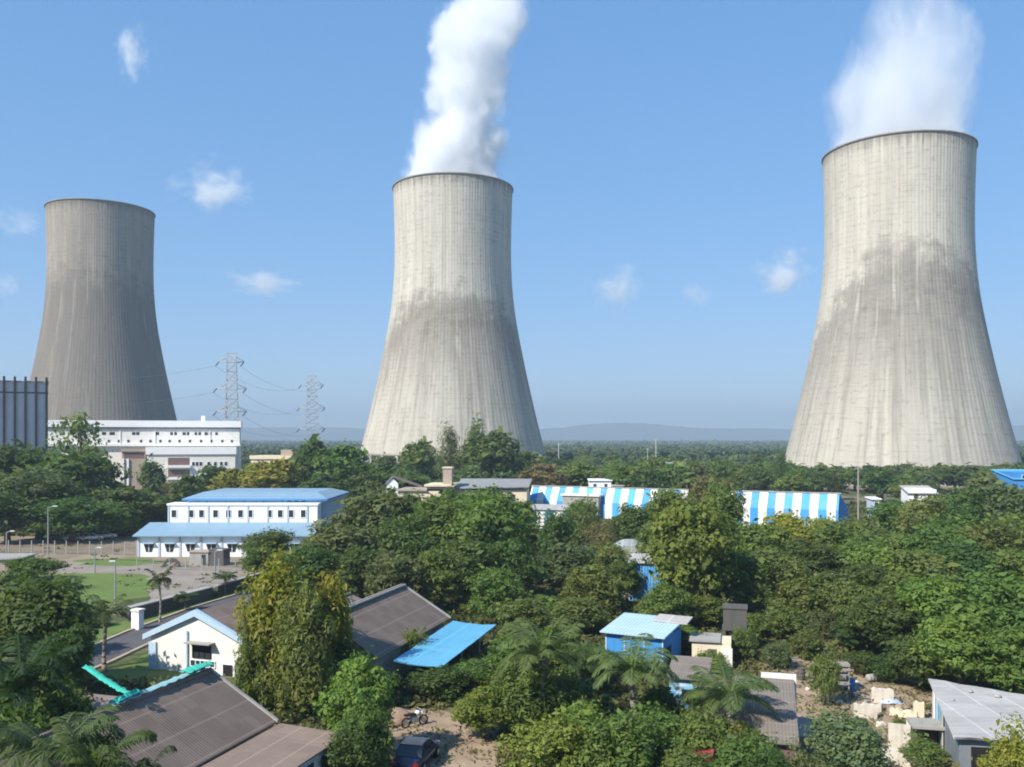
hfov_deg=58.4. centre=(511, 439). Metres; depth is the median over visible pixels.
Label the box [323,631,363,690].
tree
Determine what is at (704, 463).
tree
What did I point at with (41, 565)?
tree
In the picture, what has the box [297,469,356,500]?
tree
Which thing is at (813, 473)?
tree
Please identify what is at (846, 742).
bush
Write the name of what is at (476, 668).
bush
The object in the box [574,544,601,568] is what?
tree
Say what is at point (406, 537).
tree
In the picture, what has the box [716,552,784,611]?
tree
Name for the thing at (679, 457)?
tree
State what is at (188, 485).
tree
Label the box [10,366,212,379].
power cable
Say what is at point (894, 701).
tarpaulin
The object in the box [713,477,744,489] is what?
tree
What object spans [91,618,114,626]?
bush
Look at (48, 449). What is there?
tree
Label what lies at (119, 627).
lawn
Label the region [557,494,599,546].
tree
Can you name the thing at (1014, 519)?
tree
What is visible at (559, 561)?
tree
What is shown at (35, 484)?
tree
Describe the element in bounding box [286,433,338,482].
tree
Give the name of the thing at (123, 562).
lawn
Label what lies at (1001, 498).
tree
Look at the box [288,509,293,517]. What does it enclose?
window
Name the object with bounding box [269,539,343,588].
tree
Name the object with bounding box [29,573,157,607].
lawn
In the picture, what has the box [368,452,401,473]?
tree
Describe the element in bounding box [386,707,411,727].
sand heap
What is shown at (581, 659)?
palm tree
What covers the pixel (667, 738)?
bush
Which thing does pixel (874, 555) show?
tree
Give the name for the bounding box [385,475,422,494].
white cottage
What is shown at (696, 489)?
tree
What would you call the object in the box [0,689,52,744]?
tree
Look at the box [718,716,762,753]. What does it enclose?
bush
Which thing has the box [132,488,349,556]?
blue roofed hall
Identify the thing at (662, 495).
tree
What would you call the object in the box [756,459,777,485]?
tree
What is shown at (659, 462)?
tree
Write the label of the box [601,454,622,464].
tree
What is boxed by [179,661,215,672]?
shade cloth
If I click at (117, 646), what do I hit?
road
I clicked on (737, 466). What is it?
tree
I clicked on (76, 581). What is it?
tree
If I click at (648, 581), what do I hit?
sheet shed
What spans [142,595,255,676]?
gable house
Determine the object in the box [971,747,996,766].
door
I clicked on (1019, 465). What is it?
tree
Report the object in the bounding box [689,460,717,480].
tree
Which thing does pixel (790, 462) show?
tree
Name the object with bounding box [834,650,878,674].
bush
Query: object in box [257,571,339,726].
tree
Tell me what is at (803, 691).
dirt yard
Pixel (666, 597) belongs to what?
tree
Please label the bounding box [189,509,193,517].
window
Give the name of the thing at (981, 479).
tree
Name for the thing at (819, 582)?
tree
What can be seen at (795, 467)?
tree
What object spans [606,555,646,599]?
tree
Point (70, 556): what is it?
yard
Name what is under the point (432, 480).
tree
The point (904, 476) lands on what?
tree
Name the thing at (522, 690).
bush
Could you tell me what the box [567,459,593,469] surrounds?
tree
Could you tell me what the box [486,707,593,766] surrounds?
bush
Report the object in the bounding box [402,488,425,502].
tree
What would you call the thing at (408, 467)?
tree
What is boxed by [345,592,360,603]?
outhouse
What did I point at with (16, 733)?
palm tree
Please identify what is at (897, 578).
tree
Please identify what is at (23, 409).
boiler house
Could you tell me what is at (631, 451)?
forest
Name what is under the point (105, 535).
parked car
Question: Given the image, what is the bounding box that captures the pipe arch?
[163,558,180,566]
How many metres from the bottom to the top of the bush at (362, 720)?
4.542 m
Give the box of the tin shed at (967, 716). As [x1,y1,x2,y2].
[928,678,1023,766]
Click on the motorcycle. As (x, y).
(414, 718)
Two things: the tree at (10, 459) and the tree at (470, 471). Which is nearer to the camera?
the tree at (10, 459)
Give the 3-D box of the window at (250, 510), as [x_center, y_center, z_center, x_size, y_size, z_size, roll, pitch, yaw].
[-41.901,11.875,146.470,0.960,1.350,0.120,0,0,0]
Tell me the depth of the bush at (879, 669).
67.60 m
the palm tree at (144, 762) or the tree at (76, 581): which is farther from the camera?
the tree at (76, 581)
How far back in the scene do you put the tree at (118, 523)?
164.53 m
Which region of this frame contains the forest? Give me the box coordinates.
[241,439,1023,466]
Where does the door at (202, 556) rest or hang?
in the pump house at (198, 555)
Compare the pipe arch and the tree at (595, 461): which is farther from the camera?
the tree at (595, 461)
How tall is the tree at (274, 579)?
12.944 m
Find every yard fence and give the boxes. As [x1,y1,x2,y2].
[8,540,136,554]
[136,557,246,570]
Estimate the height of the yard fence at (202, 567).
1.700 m
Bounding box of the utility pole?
[854,466,862,520]
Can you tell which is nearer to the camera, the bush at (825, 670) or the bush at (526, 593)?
the bush at (825, 670)
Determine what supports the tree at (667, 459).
on the ground at (852, 495)
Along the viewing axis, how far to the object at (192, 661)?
70.43 m
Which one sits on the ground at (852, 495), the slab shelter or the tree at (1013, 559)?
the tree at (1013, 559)
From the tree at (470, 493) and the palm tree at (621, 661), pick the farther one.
the tree at (470, 493)
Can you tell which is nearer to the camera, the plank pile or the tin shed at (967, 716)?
the tin shed at (967, 716)
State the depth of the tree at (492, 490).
170.62 m
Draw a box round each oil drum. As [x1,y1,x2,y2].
[797,667,804,679]
[847,678,854,691]
[865,673,879,681]
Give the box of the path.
[52,565,253,575]
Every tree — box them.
[0,439,54,521]
[0,464,108,538]
[0,487,43,543]
[0,555,70,577]
[0,562,40,586]
[0,565,116,665]
[0,635,85,714]
[0,642,106,720]
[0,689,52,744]
[0,703,125,766]
[17,491,121,542]
[24,447,117,496]
[29,619,98,686]
[31,682,96,714]
[31,686,92,730]
[31,716,156,766]
[37,436,76,470]
[45,408,112,461]
[51,575,87,586]
[79,451,139,499]
[82,497,144,538]
[86,594,133,668]
[87,483,173,533]
[112,745,176,766]
[134,491,174,521]
[136,453,168,496]
[144,566,173,622]
[152,480,176,495]
[164,470,210,501]
[172,591,200,610]
[196,464,226,486]
[204,463,257,489]
[209,571,237,594]
[231,537,322,710]
[231,606,280,709]
[233,455,308,487]
[233,526,295,566]
[236,543,279,573]
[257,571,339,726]
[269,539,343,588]
[282,519,379,576]
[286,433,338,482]
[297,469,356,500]
[302,645,399,731]
[306,438,382,508]
[310,558,358,698]
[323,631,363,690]
[325,481,416,549]
[333,542,400,598]
[337,467,389,496]
[358,548,425,594]
[367,509,445,569]
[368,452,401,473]
[384,468,430,488]
[385,486,471,548]
[388,463,424,483]
[394,498,429,517]
[398,436,436,478]
[401,626,432,671]
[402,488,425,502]
[414,545,471,609]
[425,479,453,483]
[427,418,463,475]
[429,468,442,480]
[430,534,511,596]
[431,484,463,501]
[432,460,446,475]
[435,485,541,557]
[453,426,524,476]
[453,460,496,482]
[454,488,486,501]
[459,559,525,627]
[462,413,486,464]
[476,483,514,500]
[484,535,545,590]
[490,596,552,636]
[491,467,518,478]
[493,617,589,717]
[506,498,544,526]
[506,517,542,557]
[507,445,546,474]
[509,464,554,493]
[514,458,575,496]
[528,593,567,616]
[532,508,577,553]
[534,543,593,590]
[536,454,547,462]
[545,455,569,470]
[546,596,616,632]
[556,644,600,677]
[557,459,608,486]
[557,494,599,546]
[558,557,630,613]
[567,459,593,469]
[568,494,605,545]
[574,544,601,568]
[576,452,592,460]
[577,455,605,468]
[582,517,617,547]
[585,465,613,477]
[587,633,680,715]
[592,539,631,576]
[592,576,632,605]
[600,457,630,468]
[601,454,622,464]
[603,459,655,487]
[606,502,653,542]
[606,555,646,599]
[627,465,678,488]
[627,492,747,596]
[631,519,657,553]
[638,578,698,625]
[641,482,687,521]
[644,454,667,467]
[652,463,662,470]
[658,455,672,462]
[659,464,687,469]
[660,462,698,488]
[668,454,683,460]
[669,458,688,465]
[673,685,721,714]
[675,593,727,626]
[678,625,690,646]
[679,471,722,510]
[680,657,780,719]
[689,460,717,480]
[690,461,711,466]
[693,524,752,609]
[696,475,751,523]
[704,476,750,544]
[708,457,735,479]
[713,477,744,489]
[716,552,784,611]
[721,457,742,465]
[726,461,744,474]
[730,518,798,556]
[731,468,748,487]
[737,456,760,466]
[740,461,760,489]
[741,467,775,490]
[745,451,769,462]
[745,545,814,608]
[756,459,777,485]
[759,464,773,488]
[761,508,826,547]
[766,569,835,616]
[768,473,814,491]
[770,460,796,470]
[770,463,807,482]
[772,449,789,479]
[773,473,794,490]
[779,536,848,576]
[785,466,811,474]
[790,464,822,477]
[793,468,822,491]
[804,573,835,612]
[808,512,839,528]
[809,462,839,491]
[809,520,871,554]
[813,554,894,617]
[816,471,849,493]
[816,577,879,620]
[829,589,941,652]
[830,464,845,476]
[830,533,891,571]
[830,614,877,651]
[833,514,888,545]
[840,464,860,491]
[846,544,922,574]
[850,463,896,492]
[850,468,903,502]
[860,495,908,542]
[867,526,936,551]
[869,567,958,601]
[873,545,963,592]
[882,465,895,472]
[887,569,999,633]
[888,461,915,478]
[888,478,931,500]
[888,494,949,534]
[893,473,922,484]
[899,521,978,554]
[900,463,939,481]
[903,608,1003,684]
[907,509,981,530]
[911,476,945,492]
[923,466,940,484]
[926,537,1021,592]
[930,463,946,491]
[935,463,974,492]
[936,485,986,523]
[951,467,1006,499]
[951,516,1023,552]
[951,619,1023,693]
[952,565,1023,658]
[957,462,989,484]
[965,508,1023,546]
[968,544,1023,583]
[977,480,1023,522]
[986,465,1011,475]
[993,462,1013,468]
[1007,460,1023,468]
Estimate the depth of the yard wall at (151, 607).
96.27 m
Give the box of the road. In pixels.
[90,591,256,666]
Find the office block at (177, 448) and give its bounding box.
[48,416,242,488]
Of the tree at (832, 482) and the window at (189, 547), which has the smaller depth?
the window at (189, 547)
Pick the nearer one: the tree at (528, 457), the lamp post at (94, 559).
the lamp post at (94, 559)
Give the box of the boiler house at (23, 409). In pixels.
[0,376,48,462]
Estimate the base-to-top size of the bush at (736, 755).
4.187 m
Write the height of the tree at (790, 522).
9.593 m
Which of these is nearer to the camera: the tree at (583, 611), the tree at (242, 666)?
the tree at (242, 666)
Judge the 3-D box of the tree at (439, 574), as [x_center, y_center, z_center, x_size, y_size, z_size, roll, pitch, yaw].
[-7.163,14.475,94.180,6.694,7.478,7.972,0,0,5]
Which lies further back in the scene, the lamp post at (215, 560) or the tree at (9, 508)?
the tree at (9, 508)
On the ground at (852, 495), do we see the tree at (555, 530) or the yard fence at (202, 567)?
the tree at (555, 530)
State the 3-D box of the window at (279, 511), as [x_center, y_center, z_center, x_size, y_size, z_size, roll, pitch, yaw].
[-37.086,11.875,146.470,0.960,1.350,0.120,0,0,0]
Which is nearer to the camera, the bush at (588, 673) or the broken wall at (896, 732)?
the broken wall at (896, 732)
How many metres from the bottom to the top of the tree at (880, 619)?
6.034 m
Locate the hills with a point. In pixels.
(623, 431)
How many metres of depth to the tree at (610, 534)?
128.91 m
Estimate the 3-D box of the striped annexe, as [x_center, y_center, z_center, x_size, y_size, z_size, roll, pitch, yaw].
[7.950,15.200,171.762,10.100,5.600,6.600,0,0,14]
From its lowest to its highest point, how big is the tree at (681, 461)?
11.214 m
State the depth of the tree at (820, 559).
102.31 m
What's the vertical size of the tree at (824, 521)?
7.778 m
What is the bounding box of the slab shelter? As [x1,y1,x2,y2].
[906,717,944,744]
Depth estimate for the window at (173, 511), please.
146.46 m
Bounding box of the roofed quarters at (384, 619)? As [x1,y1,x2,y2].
[346,583,450,681]
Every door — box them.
[201,555,205,564]
[223,664,232,676]
[667,645,670,664]
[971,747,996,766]
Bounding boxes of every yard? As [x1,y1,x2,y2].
[0,536,265,575]
[378,703,505,766]
[746,658,931,766]
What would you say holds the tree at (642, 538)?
on the ground at (852, 495)
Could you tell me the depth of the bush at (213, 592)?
104.20 m
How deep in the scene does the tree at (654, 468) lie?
262.32 m
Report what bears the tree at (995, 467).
on the ground at (852, 495)
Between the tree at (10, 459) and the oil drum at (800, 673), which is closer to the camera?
the oil drum at (800, 673)
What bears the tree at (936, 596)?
on the ground at (852, 495)
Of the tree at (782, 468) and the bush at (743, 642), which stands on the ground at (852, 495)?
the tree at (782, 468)
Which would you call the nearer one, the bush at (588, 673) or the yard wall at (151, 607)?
the bush at (588, 673)
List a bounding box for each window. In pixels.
[144,544,153,551]
[165,544,174,551]
[171,509,176,517]
[185,544,195,551]
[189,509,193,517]
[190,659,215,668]
[192,645,210,659]
[198,509,204,517]
[206,544,215,548]
[212,509,218,517]
[225,509,230,517]
[227,544,236,551]
[237,509,243,517]
[249,509,252,517]
[266,509,271,517]
[277,509,282,517]
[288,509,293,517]
[300,509,305,517]
[302,759,313,766]
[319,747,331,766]
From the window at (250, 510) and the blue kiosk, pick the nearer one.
the blue kiosk
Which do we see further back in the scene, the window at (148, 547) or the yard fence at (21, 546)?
the yard fence at (21, 546)
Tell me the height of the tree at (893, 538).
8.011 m
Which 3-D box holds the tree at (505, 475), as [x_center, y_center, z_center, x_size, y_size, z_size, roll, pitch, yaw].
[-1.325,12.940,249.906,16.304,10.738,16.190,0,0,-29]
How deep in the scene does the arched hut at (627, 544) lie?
123.37 m
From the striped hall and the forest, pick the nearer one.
the striped hall
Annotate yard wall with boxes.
[125,586,212,621]
[213,570,265,596]
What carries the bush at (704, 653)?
on the ground at (852, 495)
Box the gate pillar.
[130,608,144,629]
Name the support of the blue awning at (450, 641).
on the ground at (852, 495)
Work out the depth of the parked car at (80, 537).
161.22 m
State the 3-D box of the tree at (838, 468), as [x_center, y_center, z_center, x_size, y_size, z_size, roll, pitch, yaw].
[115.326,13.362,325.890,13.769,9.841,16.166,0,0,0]
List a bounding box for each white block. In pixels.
[587,478,612,486]
[611,484,624,486]
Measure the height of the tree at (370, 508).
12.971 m
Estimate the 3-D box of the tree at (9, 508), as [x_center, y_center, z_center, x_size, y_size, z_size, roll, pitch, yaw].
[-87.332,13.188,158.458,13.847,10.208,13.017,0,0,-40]
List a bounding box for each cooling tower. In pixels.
[30,198,176,420]
[355,172,545,466]
[784,129,1021,488]
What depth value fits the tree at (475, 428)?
265.59 m
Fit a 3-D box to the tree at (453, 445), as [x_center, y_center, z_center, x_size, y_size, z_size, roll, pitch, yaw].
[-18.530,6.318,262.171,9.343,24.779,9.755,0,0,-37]
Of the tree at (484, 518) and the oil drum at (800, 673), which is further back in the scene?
the tree at (484, 518)
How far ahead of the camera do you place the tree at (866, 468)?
304.74 m
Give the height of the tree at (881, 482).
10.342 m
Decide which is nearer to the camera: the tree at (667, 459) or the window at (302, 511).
the window at (302, 511)
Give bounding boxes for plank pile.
[847,693,870,700]
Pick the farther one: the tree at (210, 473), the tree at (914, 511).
the tree at (210, 473)
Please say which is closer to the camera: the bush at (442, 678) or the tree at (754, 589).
the bush at (442, 678)
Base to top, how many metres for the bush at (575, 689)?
4.124 m
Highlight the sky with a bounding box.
[0,0,1023,428]
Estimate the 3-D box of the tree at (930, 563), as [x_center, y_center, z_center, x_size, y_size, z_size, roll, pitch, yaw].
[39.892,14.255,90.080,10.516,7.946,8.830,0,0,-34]
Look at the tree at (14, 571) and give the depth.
74.32 m
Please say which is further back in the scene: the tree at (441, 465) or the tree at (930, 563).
the tree at (441, 465)
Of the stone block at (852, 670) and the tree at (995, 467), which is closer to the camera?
the stone block at (852, 670)
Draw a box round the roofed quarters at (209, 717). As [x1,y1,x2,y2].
[0,667,335,766]
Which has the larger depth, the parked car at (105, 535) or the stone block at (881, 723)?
the parked car at (105, 535)
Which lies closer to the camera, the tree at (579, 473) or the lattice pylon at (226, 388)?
the tree at (579, 473)
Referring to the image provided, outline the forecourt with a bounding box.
[145,575,243,599]
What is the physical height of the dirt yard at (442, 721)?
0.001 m
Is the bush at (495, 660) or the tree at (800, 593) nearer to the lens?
the bush at (495, 660)
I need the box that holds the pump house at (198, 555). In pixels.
[188,548,229,565]
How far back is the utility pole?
149.94 m
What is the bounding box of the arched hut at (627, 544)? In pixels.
[585,539,640,558]
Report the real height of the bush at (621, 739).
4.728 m
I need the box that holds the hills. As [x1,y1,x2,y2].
[241,423,1023,440]
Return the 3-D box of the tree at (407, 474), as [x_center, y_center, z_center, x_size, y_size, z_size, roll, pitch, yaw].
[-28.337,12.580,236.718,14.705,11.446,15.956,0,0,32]
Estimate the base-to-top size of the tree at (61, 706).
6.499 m
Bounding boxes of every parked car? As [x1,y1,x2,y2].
[63,533,87,541]
[81,532,103,540]
[96,531,117,538]
[391,736,439,766]
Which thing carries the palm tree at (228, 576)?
on the lawn at (119, 627)
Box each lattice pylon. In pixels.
[213,353,246,420]
[297,376,324,443]
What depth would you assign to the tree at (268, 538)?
126.52 m
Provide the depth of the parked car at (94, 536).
162.44 m
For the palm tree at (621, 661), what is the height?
6.750 m
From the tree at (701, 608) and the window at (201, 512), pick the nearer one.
the tree at (701, 608)
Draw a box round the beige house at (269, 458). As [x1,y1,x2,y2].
[249,450,306,466]
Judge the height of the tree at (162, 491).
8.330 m
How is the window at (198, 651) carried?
in the gable house at (191, 638)
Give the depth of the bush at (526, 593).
91.63 m
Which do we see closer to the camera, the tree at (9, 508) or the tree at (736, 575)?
the tree at (736, 575)
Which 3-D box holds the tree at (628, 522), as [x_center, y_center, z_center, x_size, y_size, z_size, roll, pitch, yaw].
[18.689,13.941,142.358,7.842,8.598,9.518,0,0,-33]
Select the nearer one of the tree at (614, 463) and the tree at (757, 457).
the tree at (614, 463)
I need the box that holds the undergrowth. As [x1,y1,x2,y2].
[0,500,1023,766]
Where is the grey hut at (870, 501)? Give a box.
[865,497,881,518]
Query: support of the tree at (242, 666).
on the ground at (852, 495)
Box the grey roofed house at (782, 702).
[687,672,812,762]
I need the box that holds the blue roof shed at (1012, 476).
[991,469,1023,487]
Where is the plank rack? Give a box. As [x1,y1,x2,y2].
[821,661,849,693]
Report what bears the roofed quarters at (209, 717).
on the ground at (852, 495)
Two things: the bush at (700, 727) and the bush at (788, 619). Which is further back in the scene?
the bush at (788, 619)
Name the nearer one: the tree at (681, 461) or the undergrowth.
the undergrowth
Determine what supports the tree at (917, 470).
on the ground at (852, 495)
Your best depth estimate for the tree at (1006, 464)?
326.84 m
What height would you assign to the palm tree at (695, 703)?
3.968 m
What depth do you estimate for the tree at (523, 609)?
77.16 m
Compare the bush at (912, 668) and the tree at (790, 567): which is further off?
the tree at (790, 567)
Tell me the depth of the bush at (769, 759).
41.83 m
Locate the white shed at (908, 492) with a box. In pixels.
[899,485,938,504]
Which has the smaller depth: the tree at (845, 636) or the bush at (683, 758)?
the bush at (683, 758)
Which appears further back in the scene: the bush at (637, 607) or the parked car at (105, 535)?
the parked car at (105, 535)
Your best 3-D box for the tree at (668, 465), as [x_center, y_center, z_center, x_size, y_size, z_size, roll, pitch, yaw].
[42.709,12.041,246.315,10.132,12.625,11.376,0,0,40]
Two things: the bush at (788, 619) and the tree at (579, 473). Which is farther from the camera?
the tree at (579, 473)
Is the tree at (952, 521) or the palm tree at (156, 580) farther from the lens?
the tree at (952, 521)
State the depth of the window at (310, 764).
45.25 m
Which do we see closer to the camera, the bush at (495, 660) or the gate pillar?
the bush at (495, 660)
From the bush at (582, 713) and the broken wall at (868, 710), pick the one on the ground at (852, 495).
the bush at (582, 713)
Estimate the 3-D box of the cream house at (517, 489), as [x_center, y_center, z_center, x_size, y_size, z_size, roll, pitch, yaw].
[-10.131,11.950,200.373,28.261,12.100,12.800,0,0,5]
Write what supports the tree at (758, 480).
on the ground at (852, 495)
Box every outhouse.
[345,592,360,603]
[689,632,731,666]
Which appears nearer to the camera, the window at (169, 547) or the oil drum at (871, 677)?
the oil drum at (871, 677)
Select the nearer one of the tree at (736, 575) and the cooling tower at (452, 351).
the tree at (736, 575)
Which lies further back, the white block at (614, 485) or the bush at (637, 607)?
the white block at (614, 485)
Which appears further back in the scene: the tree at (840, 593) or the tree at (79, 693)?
the tree at (840, 593)
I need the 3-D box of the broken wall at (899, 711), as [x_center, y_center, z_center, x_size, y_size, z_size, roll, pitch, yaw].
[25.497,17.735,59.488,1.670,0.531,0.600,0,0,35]
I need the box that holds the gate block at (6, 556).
[0,553,37,562]
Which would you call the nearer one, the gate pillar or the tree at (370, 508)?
the gate pillar
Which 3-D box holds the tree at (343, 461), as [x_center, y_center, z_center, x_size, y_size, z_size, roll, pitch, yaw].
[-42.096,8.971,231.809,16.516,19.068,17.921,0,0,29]
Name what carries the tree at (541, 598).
on the ground at (852, 495)
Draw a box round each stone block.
[845,668,855,673]
[876,721,885,726]
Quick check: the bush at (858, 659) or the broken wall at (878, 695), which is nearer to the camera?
the broken wall at (878, 695)
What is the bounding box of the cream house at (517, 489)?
[396,467,531,501]
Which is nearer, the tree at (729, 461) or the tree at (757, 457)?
the tree at (729, 461)
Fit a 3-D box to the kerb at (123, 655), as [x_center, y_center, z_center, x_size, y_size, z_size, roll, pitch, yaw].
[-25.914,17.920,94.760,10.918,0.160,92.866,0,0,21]
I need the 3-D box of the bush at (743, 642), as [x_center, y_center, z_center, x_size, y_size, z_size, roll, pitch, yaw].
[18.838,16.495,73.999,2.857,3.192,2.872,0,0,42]
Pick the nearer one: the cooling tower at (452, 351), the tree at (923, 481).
the tree at (923, 481)
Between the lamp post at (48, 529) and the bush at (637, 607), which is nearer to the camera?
the bush at (637, 607)
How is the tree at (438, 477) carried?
on the ground at (852, 495)
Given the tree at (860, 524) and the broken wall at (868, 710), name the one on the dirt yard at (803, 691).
the broken wall at (868, 710)
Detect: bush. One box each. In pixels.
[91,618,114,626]
[198,585,217,595]
[318,725,385,766]
[333,698,397,766]
[398,664,473,701]
[403,672,426,687]
[445,676,514,739]
[447,656,495,686]
[458,590,493,615]
[479,631,540,681]
[484,655,569,735]
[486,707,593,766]
[511,587,536,598]
[529,643,585,676]
[544,669,612,721]
[549,696,616,766]
[550,640,609,685]
[567,703,667,766]
[616,695,687,766]
[631,601,651,614]
[636,680,688,722]
[658,744,717,766]
[668,701,734,764]
[679,624,699,646]
[685,629,706,655]
[695,648,735,674]
[707,722,791,766]
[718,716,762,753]
[730,624,760,659]
[744,743,799,766]
[747,609,775,638]
[755,596,813,637]
[757,640,792,667]
[785,734,824,766]
[786,627,823,660]
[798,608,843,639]
[800,702,900,766]
[804,641,842,704]
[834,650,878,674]
[862,647,908,682]
[884,718,914,734]
[885,629,954,689]
[896,728,953,766]
[971,711,1023,766]
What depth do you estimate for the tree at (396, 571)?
90.70 m
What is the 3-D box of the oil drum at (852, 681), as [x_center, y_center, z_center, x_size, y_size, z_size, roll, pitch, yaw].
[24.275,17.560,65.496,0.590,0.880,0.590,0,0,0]
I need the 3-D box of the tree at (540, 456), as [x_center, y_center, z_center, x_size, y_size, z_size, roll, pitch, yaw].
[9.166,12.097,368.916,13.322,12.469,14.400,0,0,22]
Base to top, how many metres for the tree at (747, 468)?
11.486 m
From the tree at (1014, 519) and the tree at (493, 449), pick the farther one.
the tree at (493, 449)
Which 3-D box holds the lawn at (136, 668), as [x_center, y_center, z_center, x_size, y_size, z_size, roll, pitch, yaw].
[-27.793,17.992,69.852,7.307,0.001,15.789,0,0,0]
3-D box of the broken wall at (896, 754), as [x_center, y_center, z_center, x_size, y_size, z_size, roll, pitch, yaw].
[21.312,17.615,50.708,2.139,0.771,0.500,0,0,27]
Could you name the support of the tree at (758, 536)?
on the ground at (852, 495)
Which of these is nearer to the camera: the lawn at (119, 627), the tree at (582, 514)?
the lawn at (119, 627)
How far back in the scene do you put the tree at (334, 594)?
62.40 m
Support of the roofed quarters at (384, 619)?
on the ground at (852, 495)
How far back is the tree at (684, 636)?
75.37 m
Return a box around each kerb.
[93,642,148,668]
[94,590,250,645]
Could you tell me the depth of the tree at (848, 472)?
315.10 m
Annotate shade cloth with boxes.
[82,664,129,693]
[107,667,207,705]
[108,689,142,703]
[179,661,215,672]
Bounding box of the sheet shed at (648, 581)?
[623,553,662,601]
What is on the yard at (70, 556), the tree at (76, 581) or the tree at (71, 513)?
the tree at (71, 513)
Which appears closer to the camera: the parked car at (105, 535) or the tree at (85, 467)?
the parked car at (105, 535)
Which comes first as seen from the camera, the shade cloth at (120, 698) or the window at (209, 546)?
the shade cloth at (120, 698)
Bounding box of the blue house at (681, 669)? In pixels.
[667,655,712,708]
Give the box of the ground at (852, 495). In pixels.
[2,467,987,766]
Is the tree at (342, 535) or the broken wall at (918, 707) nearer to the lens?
the broken wall at (918, 707)
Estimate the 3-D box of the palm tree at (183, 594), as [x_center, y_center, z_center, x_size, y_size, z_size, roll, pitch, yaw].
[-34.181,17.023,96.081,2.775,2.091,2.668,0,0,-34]
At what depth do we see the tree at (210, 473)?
241.38 m
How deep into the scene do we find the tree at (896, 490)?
236.22 m
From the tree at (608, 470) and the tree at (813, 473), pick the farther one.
the tree at (813, 473)
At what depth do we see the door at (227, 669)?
69.54 m
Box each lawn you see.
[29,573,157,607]
[74,558,174,565]
[90,587,248,641]
[92,654,185,684]
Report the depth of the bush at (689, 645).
74.03 m
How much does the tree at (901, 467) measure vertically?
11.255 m
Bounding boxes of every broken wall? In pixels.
[854,703,876,718]
[862,701,882,712]
[871,687,893,703]
[878,748,914,766]
[888,723,910,749]
[890,706,916,717]
[913,700,923,717]
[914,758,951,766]
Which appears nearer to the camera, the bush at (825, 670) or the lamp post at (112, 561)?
the bush at (825, 670)
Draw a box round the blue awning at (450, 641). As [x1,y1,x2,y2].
[395,621,495,667]
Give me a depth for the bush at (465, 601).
93.32 m
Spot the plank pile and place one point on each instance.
(866, 697)
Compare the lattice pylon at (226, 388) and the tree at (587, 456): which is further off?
the tree at (587, 456)
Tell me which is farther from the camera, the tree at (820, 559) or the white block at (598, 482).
the white block at (598, 482)
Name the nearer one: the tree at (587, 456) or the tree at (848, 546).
the tree at (848, 546)
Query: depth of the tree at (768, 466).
307.93 m
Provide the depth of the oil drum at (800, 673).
68.42 m
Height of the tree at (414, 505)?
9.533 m
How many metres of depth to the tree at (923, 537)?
99.82 m
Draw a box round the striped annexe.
[532,504,569,530]
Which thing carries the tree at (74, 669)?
on the ground at (852, 495)
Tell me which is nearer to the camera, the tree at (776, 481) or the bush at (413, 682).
the bush at (413, 682)
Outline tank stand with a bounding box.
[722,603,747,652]
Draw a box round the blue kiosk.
[600,612,692,664]
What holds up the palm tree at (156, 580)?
on the ground at (852, 495)
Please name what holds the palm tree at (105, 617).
on the ground at (852, 495)
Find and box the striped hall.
[529,485,847,525]
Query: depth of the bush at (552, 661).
64.85 m
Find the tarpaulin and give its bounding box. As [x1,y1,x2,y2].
[881,697,902,704]
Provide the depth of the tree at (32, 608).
62.67 m
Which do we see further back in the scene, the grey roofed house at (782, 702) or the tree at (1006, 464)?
the tree at (1006, 464)
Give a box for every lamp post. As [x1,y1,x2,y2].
[47,505,57,554]
[94,547,101,572]
[109,560,115,606]
[214,549,222,577]
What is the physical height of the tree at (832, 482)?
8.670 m
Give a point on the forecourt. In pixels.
(186, 581)
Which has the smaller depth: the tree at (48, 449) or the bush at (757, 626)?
the bush at (757, 626)
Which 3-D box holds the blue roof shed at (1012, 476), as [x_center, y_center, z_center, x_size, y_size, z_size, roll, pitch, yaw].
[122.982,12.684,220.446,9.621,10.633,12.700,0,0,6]
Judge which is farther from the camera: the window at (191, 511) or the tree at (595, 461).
the tree at (595, 461)
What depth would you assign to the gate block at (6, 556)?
135.94 m
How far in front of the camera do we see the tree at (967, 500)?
148.48 m
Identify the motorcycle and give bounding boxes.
[401,707,427,727]
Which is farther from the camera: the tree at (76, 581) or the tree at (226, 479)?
the tree at (226, 479)
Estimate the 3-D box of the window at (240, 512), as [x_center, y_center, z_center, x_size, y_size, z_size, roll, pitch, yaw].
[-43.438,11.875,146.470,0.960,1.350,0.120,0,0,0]
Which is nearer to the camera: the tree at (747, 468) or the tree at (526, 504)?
the tree at (526, 504)
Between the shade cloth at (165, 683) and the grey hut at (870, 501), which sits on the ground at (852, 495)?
the grey hut at (870, 501)
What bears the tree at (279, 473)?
on the ground at (852, 495)
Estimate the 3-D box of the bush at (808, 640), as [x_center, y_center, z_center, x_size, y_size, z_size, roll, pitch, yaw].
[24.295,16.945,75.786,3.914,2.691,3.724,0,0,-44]
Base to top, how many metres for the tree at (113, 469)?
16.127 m
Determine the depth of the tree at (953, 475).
304.36 m
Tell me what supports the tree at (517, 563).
on the ground at (852, 495)
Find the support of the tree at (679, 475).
on the ground at (852, 495)
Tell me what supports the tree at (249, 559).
on the yard at (70, 556)
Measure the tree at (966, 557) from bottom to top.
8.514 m
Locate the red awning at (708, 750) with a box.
[693,749,714,762]

